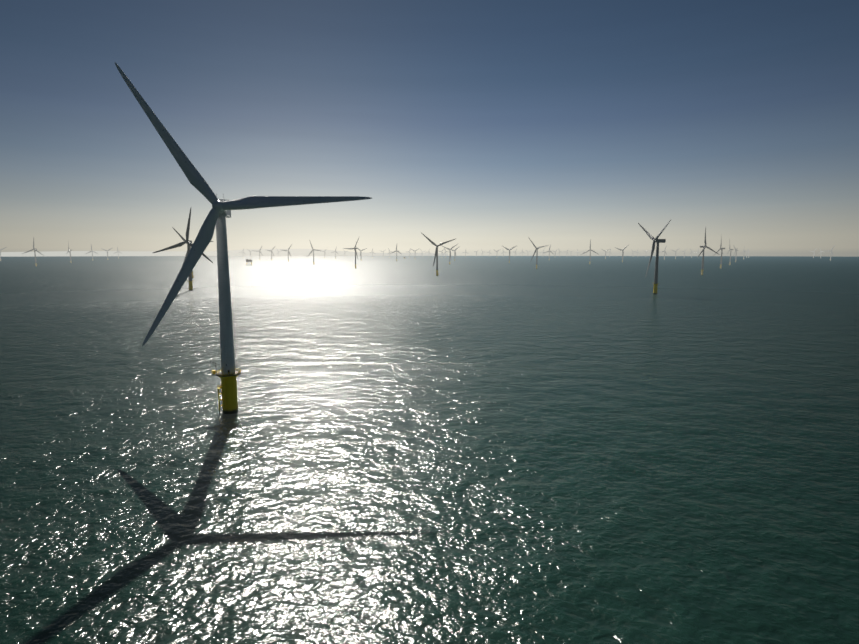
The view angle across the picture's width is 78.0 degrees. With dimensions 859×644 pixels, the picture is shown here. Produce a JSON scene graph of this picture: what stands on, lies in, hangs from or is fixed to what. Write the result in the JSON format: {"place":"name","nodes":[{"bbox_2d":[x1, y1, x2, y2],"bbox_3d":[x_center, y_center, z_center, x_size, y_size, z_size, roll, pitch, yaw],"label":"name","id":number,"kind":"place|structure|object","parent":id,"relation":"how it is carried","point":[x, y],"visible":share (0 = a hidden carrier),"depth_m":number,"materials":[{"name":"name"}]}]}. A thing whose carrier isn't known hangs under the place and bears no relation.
{"place":"outdoors","nodes":[
{"label":"outdoors","id":0,"kind":"place"},
{"bbox_2d":[0,256,858,643],"bbox_3d":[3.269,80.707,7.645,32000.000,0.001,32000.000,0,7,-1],"label":"sea","id":1,"kind":"structure","parent":0,"point":[522,450],"depth_m":217.33,"materials":[{"name":"liquid"}]},
{"bbox_2d":[22,238,43,266],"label":"turbine","id":2,"kind":"object","parent":1,"relation":"in","point":[34,253],"visible":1,"depth_m":3201.03,"materials":[{"name":"metal"}]},
{"bbox_2d":[153,208,212,290],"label":"turbine","id":3,"kind":"object","parent":1,"relation":"in","point":[188,242],"visible":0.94,"depth_m":1139.48,"materials":[{"name":"metal"}]},
{"bbox_2d":[172,227,212,278],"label":"turbine","id":4,"kind":"object","parent":1,"relation":"in","point":[182,238],"visible":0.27,"depth_m":1681.29,"materials":[{"name":"metal"}]},
{"bbox_2d":[115,62,371,413],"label":"turbine","id":5,"kind":"object","parent":1,"relation":"in","point":[219,213],"visible":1,"depth_m":255.69,"materials":[{"name":"metal"}]},
{"bbox_2d":[246,258,251,264],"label":"substation","id":6,"kind":"object","parent":1,"relation":"in","point":[249,261],"visible":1,"depth_m":3518.59,"materials":[{"name":"metal"}]},
{"bbox_2d":[307,242,319,264],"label":"turbine","id":7,"kind":"object","parent":1,"relation":"in","point":[313,253],"visible":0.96,"depth_m":3755.77,"materials":[{"name":"metal"}]},
{"bbox_2d":[343,238,358,267],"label":"turbine","id":8,"kind":"object","parent":1,"relation":"in","point":[354,248],"visible":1,"depth_m":2846.32,"materials":[{"name":"metal"}]},
{"bbox_2d":[422,233,454,275],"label":"turbine","id":9,"kind":"object","parent":1,"relation":"in","point":[436,256],"visible":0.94,"depth_m":1877.37,"materials":[{"name":"metal"}]},
{"bbox_2d":[441,243,458,264],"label":"turbine","id":10,"kind":"object","parent":1,"relation":"in","point":[450,253],"visible":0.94,"depth_m":3769.75,"materials":[{"name":"metal"}]},
{"bbox_2d":[528,237,548,268],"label":"turbine","id":11,"kind":"object","parent":1,"relation":"in","point":[537,248],"visible":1,"depth_m":2713.28,"materials":[{"name":"metal"}]},
{"bbox_2d":[581,239,598,263],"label":"turbine","id":12,"kind":"object","parent":1,"relation":"in","point":[590,250],"visible":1,"depth_m":3794.30,"materials":[{"name":"metal"}]},
{"bbox_2d":[615,246,626,261],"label":"turbine","id":13,"kind":"object","parent":1,"relation":"in","point":[622,252],"visible":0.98,"depth_m":4619.16,"materials":[{"name":"metal"}]},
{"bbox_2d":[638,220,670,293],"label":"turbine","id":14,"kind":"object","parent":1,"relation":"in","point":[657,241],"visible":0.94,"depth_m":1046.10,"materials":[{"name":"metal"}]},
{"bbox_2d":[697,228,717,274],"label":"turbine","id":15,"kind":"object","parent":1,"relation":"in","point":[704,247],"visible":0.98,"depth_m":1947.82,"materials":[{"name":"metal"}]},
{"bbox_2d":[717,241,724,268],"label":"turbine","id":16,"kind":"object","parent":1,"relation":"in","point":[721,255],"visible":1,"depth_m":2760.01,"materials":[{"name":"metal"}]},
{"bbox_2d":[0,0,858,256],"label":"sky","id":17,"kind":"structure","parent":0,"point":[486,125],"materials":[{"name":"blue"}]}
]}

